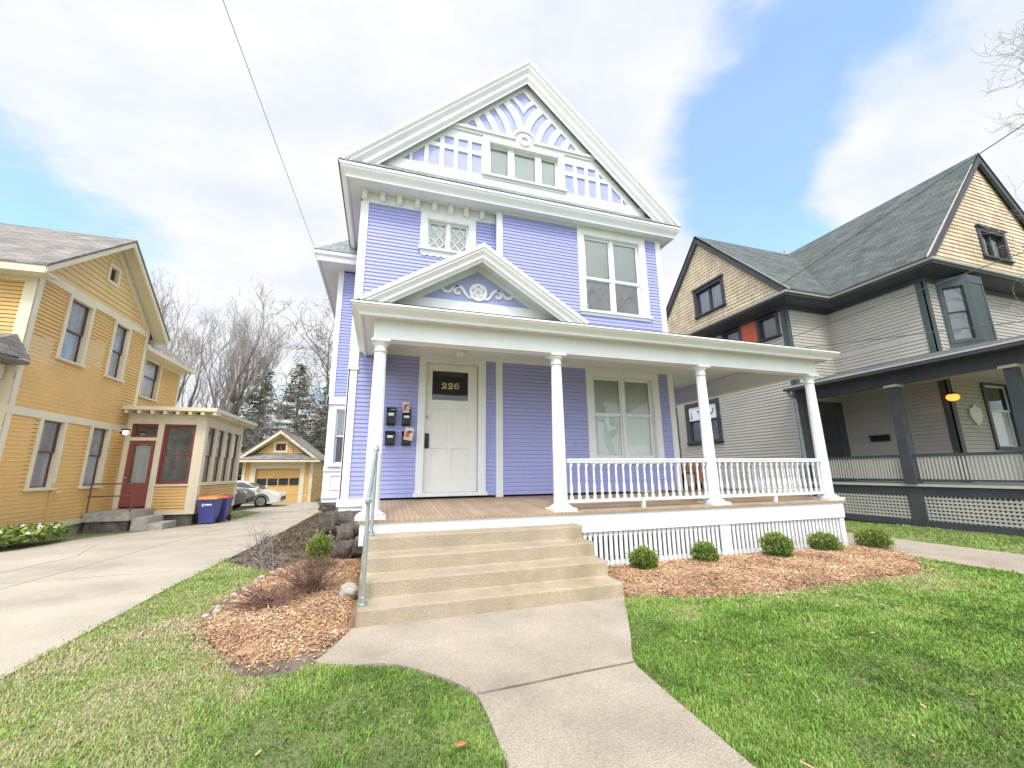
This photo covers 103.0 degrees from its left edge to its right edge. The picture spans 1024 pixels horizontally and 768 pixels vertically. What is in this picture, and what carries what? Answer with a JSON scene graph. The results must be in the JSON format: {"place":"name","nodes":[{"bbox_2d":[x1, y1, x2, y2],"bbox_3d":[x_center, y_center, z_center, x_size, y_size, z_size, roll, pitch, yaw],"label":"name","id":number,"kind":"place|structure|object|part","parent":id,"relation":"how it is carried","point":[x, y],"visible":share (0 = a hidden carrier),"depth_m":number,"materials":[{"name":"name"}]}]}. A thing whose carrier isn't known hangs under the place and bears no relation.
{"place":"outdoors","nodes":[
{"label":"outdoors","id":0,"kind":"place"},
{"bbox_2d":[3,507,274,550],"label":"grass","id":1,"kind":"structure","parent":0,"point":[95,533],"depth_m":10.19,"materials":[{"name":"green plant"}]},
{"bbox_2d":[0,521,69,547],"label":"flowering plant","id":2,"kind":"object","parent":1,"relation":"on","point":[10,534],"visible":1,"depth_m":8.71,"materials":[{"name":"green plant"}]},
{"bbox_2d":[0,502,319,678],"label":"driveway","id":3,"kind":"structure","parent":0,"point":[39,616],"depth_m":6.05,"materials":[{"name":"concrete"}]},
{"bbox_2d":[2,545,95,572],"bbox_3d":[-7.822,2.982,6.748,0.357,0.119,5.071,5,-13,-25],"label":"driveway joint","id":4,"kind":"object","parent":3,"relation":"on","point":[48,562],"visible":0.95,"depth_m":6.90,"materials":[{"name":"grey concrete"}]},
{"bbox_2d":[0,571,172,583],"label":"driveway joint","id":5,"kind":"object","parent":3,"relation":"on","point":[86,577],"visible":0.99,"depth_m":5.67,"materials":[{"name":"grey concrete"}]},
{"bbox_2d":[0,524,236,589],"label":"driveway joint","id":6,"kind":"object","parent":3,"relation":"on","point":[104,560],"visible":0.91,"depth_m":6.82,"materials":[{"name":"grey concrete"}]},
{"bbox_2d":[160,487,254,508],"bbox_3d":[-15.680,5.470,20.397,4.625,1.720,2.216,3,-13,-17],"label":"parked suv","id":7,"kind":"object","parent":3,"relation":"on","point":[244,495],"visible":0.23,"depth_m":20.36,"materials":[{"name":"grey paint"}]},
{"bbox_2d":[197,495,223,523],"bbox_3d":[-9.946,4.146,13.410,0.560,0.893,0.734,3,-13,-17],"label":"recycling bin","id":8,"kind":"object","parent":3,"relation":"on","point":[209,507],"visible":1,"depth_m":13.17,"materials":[{"name":"blue plastic"}]},
{"bbox_2d":[218,495,233,520],"bbox_3d":[-10.130,4.326,14.170,0.560,0.893,0.734,3,-13,-17],"label":"recycling bin","id":9,"kind":"object","parent":3,"relation":"on","point":[225,508],"visible":0.55,"depth_m":14.04,"materials":[{"name":"blue plastic"}]},
{"bbox_2d":[236,480,286,506],"bbox_3d":[-15.426,6.151,22.799,4.805,1.470,2.156,3,-13,-17],"label":"parked sedan","id":10,"kind":"object","parent":3,"relation":"on","point":[264,496],"visible":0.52,"depth_m":22.45,"materials":[{"name":"paint"}]},
{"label":"side window","id":11,"kind":"part","parent":10,"relation":"part of","materials":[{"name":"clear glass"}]},
{"bbox_2d":[239,429,324,502],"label":"garage","id":12,"kind":"structure","parent":0,"point":[265,463],"depth_m":26.29,"materials":[{"name":"yellow paint"}]},
{"bbox_2d":[255,468,299,502],"bbox_3d":[-15.029,6.517,26.071,2.540,2.160,0.070,3,-13,-17],"label":"overhead door","id":13,"kind":"structure","parent":12,"relation":"in","point":[286,480],"depth_m":26.17,"materials":[{"name":"yellow paint"}]},
{"bbox_2d":[273,442,287,452],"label":"attic window","id":14,"kind":"structure","parent":12,"relation":"in","point":[279,446],"depth_m":26.52,"materials":[{"name":"beige paint"}]},
{"bbox_2d":[0,486,1023,767],"bbox_3d":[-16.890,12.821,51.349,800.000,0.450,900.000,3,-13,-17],"label":"ground","id":15,"kind":"structure","parent":0,"point":[264,722],"depth_m":2.42,"materials":[{"name":"green plant"}]},
{"bbox_2d":[0,223,257,546],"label":"yellow house","id":16,"kind":"structure","parent":15,"relation":"on","point":[71,295],"depth_m":11.54,"materials":[{"name":"paint"}]},
{"bbox_2d":[19,415,68,491],"bbox_3d":[-11.393,1.695,9.938,0.220,1.770,0.940,3,-13,-17],"label":"window","id":17,"kind":"structure","parent":16,"relation":"in","point":[51,431],"depth_m":10.06,"materials":[{"name":"beige paint"}]},
{"bbox_2d":[42,483,60,523],"bbox_3d":[-11.433,3.002,10.117,0.094,1.050,0.229,-5,-13,18],"label":"wall pipe","id":18,"kind":"object","parent":16,"relation":"attached to","point":[48,503],"depth_m":10.05,"materials":[{"name":"yellow metal"}]},
{"bbox_2d":[51,293,95,367],"bbox_3d":[-11.443,-1.382,10.657,0.220,1.750,1.020,3,-13,-17],"label":"window","id":19,"kind":"structure","parent":16,"relation":"in","point":[72,347],"depth_m":10.79,"materials":[{"name":"beige paint"}]},
{"bbox_2d":[74,424,111,488],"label":"window","id":20,"kind":"structure","parent":16,"relation":"in","point":[97,445],"depth_m":11.78,"materials":[{"name":"beige paint"}]},
{"bbox_2d":[105,261,122,288],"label":"attic window","id":21,"kind":"structure","parent":16,"relation":"in","point":[114,272],"depth_m":12.09,"materials":[{"name":"beige paint"}]},
{"bbox_2d":[101,319,132,382],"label":"window","id":22,"kind":"structure","parent":16,"relation":"in","point":[121,336],"depth_m":12.52,"materials":[{"name":"beige paint"}]},
{"bbox_2d":[120,428,130,434],"bbox_3d":[-12.051,1.485,12.669,0.279,0.200,0.214,3,-13,-17],"label":"wall lamp","id":23,"kind":"object","parent":16,"relation":"attached to","point":[125,431],"visible":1,"depth_m":12.65,"materials":[{"name":"white glass"}]},
{"bbox_2d":[118,440,155,506],"bbox_3d":[-11.856,2.831,12.944,0.700,2.040,0.260,3,-13,-17],"label":"door","id":24,"kind":"structure","parent":16,"relation":"in","point":[144,455],"depth_m":12.96,"materials":[{"name":"red paint"}]},
{"bbox_2d":[131,424,158,437],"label":"transom window","id":25,"kind":"structure","parent":16,"relation":"in","point":[138,430],"depth_m":13.22,"materials":[{"name":"red paint"}]},
{"bbox_2d":[138,354,162,401],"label":"window","id":26,"kind":"structure","parent":16,"relation":"in","point":[151,375],"depth_m":15.08,"materials":[{"name":"beige paint"}]},
{"bbox_2d":[155,424,196,483],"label":"window","id":27,"kind":"structure","parent":16,"relation":"in","point":[175,459],"depth_m":13.35,"materials":[{"name":"red paint"}]},
{"bbox_2d":[201,426,216,483],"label":"window","id":28,"kind":"structure","parent":16,"relation":"in","point":[212,433],"depth_m":14.27,"materials":[{"name":"beige paint"}]},
{"bbox_2d":[212,429,225,482],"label":"window","id":29,"kind":"structure","parent":16,"relation":"in","point":[221,435],"depth_m":15.09,"materials":[{"name":"beige paint"}]},
{"bbox_2d":[220,431,232,481],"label":"window","id":30,"kind":"structure","parent":16,"relation":"in","point":[226,460],"depth_m":15.89,"materials":[{"name":"beige paint"}]},
{"bbox_2d":[228,433,239,481],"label":"window","id":31,"kind":"structure","parent":16,"relation":"in","point":[237,436],"depth_m":16.69,"materials":[{"name":"beige paint"}]},
{"bbox_2d":[81,508,176,533],"bbox_3d":[-11.164,4.073,12.043,1.800,0.660,1.350,3,-13,-17],"label":"entry stoop","id":32,"kind":"object","parent":15,"relation":"on","point":[123,520],"visible":0.73,"depth_m":11.50,"materials":[{"name":"concrete"}]},
{"bbox_2d":[85,483,135,512],"bbox_3d":[-11.341,3.211,11.503,1.051,0.802,0.044,3,-13,-17],"label":"iron railing","id":33,"kind":"object","parent":32,"relation":"on","point":[92,484],"visible":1,"depth_m":11.53,"materials":[{"name":"black metal"}]},
{"bbox_2d":[102,258,305,415],"bbox_3d":[-22.943,-0.105,29.345,11.760,17.086,11.649,11,-17,-42],"label":"bare tree","id":34,"kind":"object","parent":15,"relation":"on","point":[231,397],"visible":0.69,"depth_m":29.71,"materials":[{"name":"grey plant"}]},
{"bbox_2d":[202,613,209,617],"bbox_3d":[-2.969,2.251,3.952,0.066,0.039,0.056,5,-13,-25],"label":"edging stone","id":35,"kind":"object","parent":15,"relation":"on","point":[205,615],"visible":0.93,"depth_m":3.94,"materials":[{"name":"white stone"}]},
{"bbox_2d":[33,582,410,755],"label":"dry leaf bits","id":36,"kind":"object","parent":15,"relation":"on","point":[258,752],"visible":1,"depth_m":2.64,"materials":[{"name":"brown plant"}]},
{"bbox_2d":[237,462,242,479],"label":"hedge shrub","id":37,"kind":"object","parent":15,"relation":"on","point":[239,469],"visible":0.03,"depth_m":30.84,"materials":[{"name":"green plant"}]},
{"bbox_2d":[237,356,281,479],"bbox_3d":[-22.794,3.391,36.064,6.757,12.604,7.021,3,-13,-17],"label":"conifer tree","id":38,"kind":"object","parent":15,"relation":"on","point":[252,398],"visible":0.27,"depth_m":36.48,"materials":[{"name":"green plant"}]},
{"bbox_2d":[232,527,292,571],"bbox_3d":[-3.616,2.339,5.765,0.701,0.633,0.646,-5,-13,20],"label":"bare shrub","id":39,"kind":"object","parent":15,"relation":"on","point":[259,560],"visible":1,"depth_m":5.84,"materials":[{"name":"plant"}]},
{"bbox_2d":[176,558,360,675],"bbox_3d":[-2.534,2.493,4.984,1.400,0.137,4.350,3,-13,-17],"label":"mulch bed","id":40,"kind":"object","parent":15,"relation":"on","point":[350,624],"visible":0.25,"depth_m":3.55,"materials":[{"name":"brown wood"}]},
{"bbox_2d":[212,608,221,613],"bbox_3d":[-2.964,2.287,4.098,0.076,0.054,0.091,2,-12,-13],"label":"edging stone","id":41,"kind":"object","parent":40,"relation":"on","point":[217,610],"visible":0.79,"depth_m":4.07,"materials":[{"name":"grey stone"}]},
{"bbox_2d":[210,582,311,614],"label":"mulch","id":42,"kind":"object","parent":40,"relation":"on","point":[270,600],"visible":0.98,"depth_m":4.09,"materials":[{"name":"brown wood"}]},
{"bbox_2d":[266,547,351,596],"bbox_3d":[-2.309,2.108,4.629,0.937,0.524,0.910,3,-13,-17],"label":"bare shrub","id":43,"kind":"object","parent":40,"relation":"on","point":[320,573],"visible":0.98,"depth_m":4.57,"materials":[{"name":"brown plant"}]},
{"bbox_2d":[304,528,334,567],"bbox_3d":[-2.793,2.412,5.877,0.416,0.633,0.446,8,-15,-34],"label":"boxwood shrub","id":44,"kind":"object","parent":40,"relation":"on","point":[318,545],"visible":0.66,"depth_m":5.83,"materials":[{"name":"green plant"}]},
{"bbox_2d":[338,581,357,598],"bbox_3d":[-1.814,2.314,4.543,0.221,0.190,0.242,3,-13,-17],"label":"rock","id":45,"kind":"object","parent":40,"relation":"on","point":[347,588],"visible":0.84,"depth_m":4.47,"materials":[{"name":"stone"}]},
{"bbox_2d":[223,513,328,569],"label":"leaf litter","id":46,"kind":"object","parent":15,"relation":"on","point":[295,535],"visible":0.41,"depth_m":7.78,"materials":[{"name":"brown plant"}]},
{"bbox_2d":[242,518,284,554],"bbox_3d":[-4.364,2.678,7.089,0.745,0.660,0.985,3,-13,-17],"label":"bare shrub","id":47,"kind":"object","parent":46,"relation":"on","point":[256,540],"visible":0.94,"depth_m":7.10,"materials":[{"name":"plant"}]},
{"bbox_2d":[254,533,302,545],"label":"ground plant","id":48,"kind":"object","parent":46,"relation":"on","point":[277,536],"visible":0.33,"depth_m":8.64,"materials":[{"name":"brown plant"}]},
{"bbox_2d":[253,538,320,553],"bbox_3d":[-4.219,3.092,7.586,1.218,0.445,1.137,-8,-14,33],"label":"ground plant","id":49,"kind":"object","parent":46,"relation":"on","point":[289,542],"visible":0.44,"depth_m":7.54,"materials":[{"name":"brown plant"}]},
{"bbox_2d":[240,397,321,463],"bbox_3d":[-19.646,5.186,33.944,7.186,8.405,4.506,3,-13,-17],"label":"bare tree","id":50,"kind":"object","parent":15,"relation":"on","point":[257,429],"visible":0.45,"depth_m":33.75,"materials":[{"name":"brown plant"}]},
{"bbox_2d":[229,639,339,677],"bbox_3d":[-1.700,2.105,3.156,0.875,0.046,0.665,3,-13,-17],"label":"soil bed","id":51,"kind":"object","parent":15,"relation":"on","point":[291,664],"visible":0.43,"depth_m":2.95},
{"bbox_2d":[246,363,324,454],"bbox_3d":[-20.678,3.963,38.355,7.472,12.404,7.097,3,-13,-17],"label":"conifer tree","id":52,"kind":"object","parent":15,"relation":"on","point":[302,367],"visible":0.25,"depth_m":38.44,"materials":[{"name":"green plant"}]},
{"bbox_2d":[239,292,346,493],"bbox_3d":[-8.985,1.471,23.314,11.915,13.861,11.620,3,-13,-17],"label":"bare tree","id":53,"kind":"object","parent":15,"relation":"on","point":[310,400],"visible":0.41,"depth_m":22.12,"materials":[{"name":"grey plant"}]},
{"bbox_2d":[303,387,328,462],"bbox_3d":[-17.459,4.996,38.077,6.572,10.204,6.535,3,-13,-17],"label":"conifer tree","id":54,"kind":"object","parent":15,"relation":"on","point":[319,449],"visible":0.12,"depth_m":37.18,"materials":[{"name":"green plant"}]},
{"bbox_2d":[454,740,467,746],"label":"fallen leaf","id":55,"kind":"object","parent":15,"relation":"on","point":[461,743],"visible":1,"depth_m":2.04,"materials":[{"name":"orange plant"}]},
{"bbox_2d":[355,522,623,627],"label":"concrete steps","id":56,"kind":"structure","parent":15,"relation":"on","point":[418,575],"depth_m":4.46,"materials":[{"name":"beige concrete"}]},
{"bbox_2d":[357,445,378,606],"bbox_3d":[-1.542,1.417,4.444,0.100,1.550,1.119,3,-13,-15],"label":"handrail","id":57,"kind":"object","parent":56,"relation":"on","point":[368,501],"visible":1,"depth_m":3.99,"materials":[{"name":"metal"}]},
{"bbox_2d":[314,59,847,565],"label":"clapboard house","id":58,"kind":"structure","parent":15,"relation":"on","point":[514,231],"depth_m":7.87,"materials":[{"name":"paint"}]},
{"bbox_2d":[223,1,315,250],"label":"service wire","id":59,"kind":"object","parent":58,"relation":"attached to","point":[264,112],"visible":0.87,"depth_m":5.99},
{"bbox_2d":[327,406,345,466],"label":"window","id":60,"kind":"structure","parent":58,"relation":"in","point":[337,430],"depth_m":9.28,"materials":[{"name":"white paint"}]},
{"bbox_2d":[385,431,394,444],"bbox_3d":[-2.140,0.943,7.141,0.173,0.255,0.115,3,-13,-17],"label":"mailbox","id":61,"kind":"object","parent":58,"relation":"attached to","point":[389,437],"visible":1,"depth_m":7.10,"materials":[{"name":"black plastic"}]},
{"bbox_2d":[386,407,395,425],"bbox_3d":[-2.144,0.567,7.222,0.163,0.325,0.115,3,-13,-17],"label":"mailbox","id":62,"kind":"object","parent":58,"relation":"attached to","point":[391,416],"visible":1,"depth_m":7.18,"materials":[{"name":"black plastic"}]},
{"bbox_2d":[401,431,410,445],"bbox_3d":[-1.875,0.960,7.228,0.163,0.253,0.106,3,-13,-17],"label":"mailbox","id":63,"kind":"object","parent":58,"relation":"attached to","point":[406,442],"visible":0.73,"depth_m":7.18,"materials":[{"name":"black plastic"}]},
{"bbox_2d":[403,427,413,440],"bbox_3d":[-1.816,0.878,7.166,0.185,0.242,0.042,3,-13,-17],"label":"flyer","id":64,"kind":"object","parent":63,"relation":"attached to","point":[408,433],"visible":1,"depth_m":7.16,"materials":[{"name":"paper"}]},
{"bbox_2d":[402,409,410,425],"bbox_3d":[-1.893,0.595,7.302,0.158,0.299,0.106,3,-13,-17],"label":"mailbox","id":65,"kind":"object","parent":58,"relation":"attached to","point":[406,419],"visible":0.91,"depth_m":7.26,"materials":[{"name":"black plastic"}]},
{"bbox_2d":[402,402,408,412],"bbox_3d":[-1.899,0.418,7.288,0.124,0.196,0.042,3,-13,-17],"label":"flyer","id":66,"kind":"object","parent":65,"relation":"in","point":[405,407],"visible":1,"depth_m":7.28,"materials":[{"name":"paper"}]},
{"bbox_2d":[418,211,475,258],"bbox_3d":[-1.311,-2.995,8.371,1.196,0.975,0.210,3,-13,-17],"label":"leaded window","id":67,"kind":"structure","parent":58,"relation":"in","point":[441,235],"depth_m":8.40,"materials":[{"name":"white paint"}]},
{"bbox_2d":[422,363,477,492],"bbox_3d":[-1.129,0.789,7.602,0.995,2.380,0.147,3,-13,-17],"label":"door","id":68,"kind":"structure","parent":58,"relation":"in","point":[450,426],"depth_m":7.60,"materials":[{"name":"paint"}]},
{"bbox_2d":[454,349,465,356],"bbox_3d":[-0.959,-0.565,7.510,0.210,0.125,0.210,3,-13,-17],"label":"porch light","id":69,"kind":"object","parent":58,"relation":"attached to","point":[459,352],"visible":0.96,"depth_m":7.44,"materials":[{"name":"white glass"}]},
{"bbox_2d":[482,135,567,194],"bbox_3d":[0.273,-4.804,9.016,1.957,1.051,0.235,3,-13,-17],"label":"gable window","id":70,"kind":"structure","parent":58,"relation":"in","point":[503,160],"depth_m":9.05,"materials":[{"name":"white paint"}]},
{"bbox_2d":[576,227,652,321],"bbox_3d":[2.282,-2.453,9.220,1.810,2.070,0.210,3,-13,-17],"label":"window","id":71,"kind":"structure","parent":58,"relation":"in","point":[613,282],"depth_m":9.27,"materials":[{"name":"white paint"}]},
{"bbox_2d":[585,368,664,463],"bbox_3d":[2.414,0.704,8.765,1.862,2.005,0.215,3,-13,-17],"label":"window","id":72,"kind":"structure","parent":58,"relation":"in","point":[624,420],"depth_m":8.83,"materials":[{"name":"glass"}]},
{"bbox_2d":[681,464,703,488],"bbox_3d":[4.568,2.261,9.999,0.580,0.605,0.500,3,-13,-17],"label":"wooden chair","id":73,"kind":"object","parent":58,"relation":"on","point":[693,466],"visible":0.43,"depth_m":10.11,"materials":[{"name":"brown wood"}]},
{"bbox_2d":[608,544,942,602],"bbox_3d":[3.744,2.568,5.744,5.580,0.119,1.740,3,-13,-17],"label":"mulch bed","id":74,"kind":"object","parent":15,"relation":"on","point":[648,591],"visible":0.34,"depth_m":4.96,"materials":[{"name":"brown wood"}]},
{"bbox_2d":[625,543,661,570],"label":"boxwood shrub","id":75,"kind":"object","parent":74,"relation":"on","point":[643,561],"visible":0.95,"depth_m":5.45,"materials":[{"name":"green plant"}]},
{"bbox_2d":[689,539,721,561],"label":"boxwood shrub","id":76,"kind":"object","parent":74,"relation":"on","point":[705,551],"visible":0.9,"depth_m":5.88,"materials":[{"name":"green plant"}]},
{"bbox_2d":[756,528,796,557],"bbox_3d":[4.039,2.474,6.202,0.559,0.539,0.570,-3,-12,13],"label":"boxwood shrub","id":77,"kind":"object","parent":74,"relation":"on","point":[787,548],"visible":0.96,"depth_m":6.12,"materials":[{"name":"green plant"}]},
{"bbox_2d":[801,528,845,551],"bbox_3d":[5.053,2.571,6.615,0.603,0.413,0.525,3,-13,-17],"label":"boxwood shrub","id":78,"kind":"object","parent":74,"relation":"on","point":[815,541],"visible":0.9,"depth_m":6.54,"materials":[{"name":"green plant"}]},
{"bbox_2d":[849,526,895,549],"bbox_3d":[6.068,2.596,6.852,0.619,0.481,0.616,3,-13,-17],"label":"boxwood shrub","id":79,"kind":"object","parent":74,"relation":"on","point":[874,540],"visible":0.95,"depth_m":6.77,"materials":[{"name":"green plant"}]},
{"bbox_2d":[666,153,1023,536],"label":"grey house","id":80,"kind":"structure","parent":15,"relation":"on","point":[968,475],"depth_m":12.30,"materials":[{"name":"paint"}]},
{"bbox_2d":[684,398,723,445],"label":"window","id":81,"kind":"structure","parent":80,"relation":"in","point":[692,417],"depth_m":16.84,"materials":[{"name":"black glass"}]},
{"bbox_2d":[691,274,726,319],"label":"gable window","id":82,"kind":"structure","parent":80,"relation":"in","point":[709,297],"depth_m":16.07,"materials":[{"name":"black glass"}]},
{"bbox_2d":[721,326,741,340],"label":"window","id":83,"kind":"structure","parent":80,"relation":"in","point":[735,334],"depth_m":15.42,"materials":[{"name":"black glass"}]},
{"bbox_2d":[755,310,781,342],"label":"window","id":84,"kind":"structure","parent":80,"relation":"in","point":[767,327],"depth_m":14.02,"materials":[{"name":"black glass"}]},
{"bbox_2d":[817,402,855,480],"bbox_3d":[10.119,1.809,12.839,1.320,2.500,0.070,3,-13,-17],"label":"side door","id":85,"kind":"structure","parent":80,"relation":"in","point":[831,413],"depth_m":12.90,"materials":[{"name":"grey paint"}]},
{"bbox_2d":[868,434,890,441],"bbox_3d":[11.029,1.625,12.213,0.105,0.180,0.540,3,-13,-17],"label":"letter box","id":86,"kind":"object","parent":80,"relation":"attached to","point":[876,438],"visible":1,"depth_m":12.18,"materials":[{"name":"black plastic"}]},
{"bbox_2d":[782,124,1023,283],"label":"overhead wire","id":87,"kind":"object","parent":80,"relation":"attached to","point":[911,198],"visible":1,"depth_m":9.66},
{"bbox_2d":[790,252,1023,337],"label":"overhead wire","id":88,"kind":"object","parent":80,"relation":"attached to","point":[915,291],"visible":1,"depth_m":9.99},
{"bbox_2d":[804,321,1023,347],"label":"overhead wire","id":89,"kind":"object","parent":80,"relation":"attached to","point":[920,333],"visible":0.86,"depth_m":9.86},
{"bbox_2d":[946,378,959,400],"bbox_3d":[11.447,0.139,10.621,0.260,0.610,0.256,3,-13,-17],"label":"veranda lamp","id":90,"kind":"object","parent":80,"relation":"hanging from","point":[952,396],"visible":1,"depth_m":10.53,"materials":[{"name":"yellow glass"}]},
{"bbox_2d":[937,282,980,343],"bbox_3d":[12.384,-1.971,11.298,0.434,1.700,0.480,3,-13,-17],"label":"bay window","id":91,"kind":"structure","parent":80,"relation":"in","point":[955,299],"depth_m":11.32,"materials":[{"name":"grey glass"}]},
{"bbox_2d":[968,404,982,425],"bbox_3d":[12.457,0.828,10.926,0.500,0.570,0.030,3,-13,-17],"label":"wall plaque","id":92,"kind":"object","parent":80,"relation":"attached to","point":[975,413],"depth_m":10.90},
{"bbox_2d":[974,223,1015,264],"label":"gable window","id":93,"kind":"structure","parent":80,"relation":"in","point":[997,239],"depth_m":12.37,"materials":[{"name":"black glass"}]},
{"bbox_2d":[978,382,1021,450],"bbox_3d":[13.658,0.871,11.372,1.460,1.950,0.225,3,-13,-17],"label":"window","id":94,"kind":"structure","parent":80,"relation":"in","point":[996,398],"depth_m":11.46,"materials":[{"name":"glass"}]},
{"bbox_2d":[959,19,1023,334],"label":"street tree","id":95,"kind":"object","parent":15,"relation":"on","point":[999,38],"visible":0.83,"depth_m":10.26,"materials":[{"name":"brown plant"}]},
{"bbox_2d":[0,0,1023,462],"label":"sky","id":96,"kind":"structure","parent":0,"point":[769,125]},
{"bbox_2d":[315,597,755,767],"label":"front walk","id":97,"kind":"structure","parent":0,"point":[632,715],"depth_m":2.69,"materials":[{"name":"concrete"}]},
{"bbox_2d":[477,661,634,694],"bbox_3d":[0.333,1.967,2.736,1.172,0.014,0.020,4,-13,-20],"label":"walk joint","id":98,"kind":"object","parent":97,"relation":"on","point":[528,683],"visible":1,"depth_m":2.71,"materials":[{"name":"concrete"}]},
{"bbox_2d":[623,556,1023,767],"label":"grass","id":99,"kind":"structure","parent":0,"point":[967,582],"depth_m":2.92,"materials":[{"name":"green plant"}]},
{"bbox_2d":[685,565,1018,767],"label":"dry leaf bits","id":100,"kind":"object","parent":99,"relation":"on","point":[932,754],"visible":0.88,"depth_m":2.48,"materials":[{"name":"brown plant"}]},
{"bbox_2d":[743,527,1023,573],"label":"path","id":101,"kind":"structure","parent":0,"point":[998,560],"depth_m":6.47,"materials":[{"name":"concrete"}]},
{"bbox_2d":[814,520,1023,553],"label":"grass","id":102,"kind":"structure","parent":0,"point":[1002,539],"depth_m":8.12,"materials":[{"name":"green plant"}]}
]}

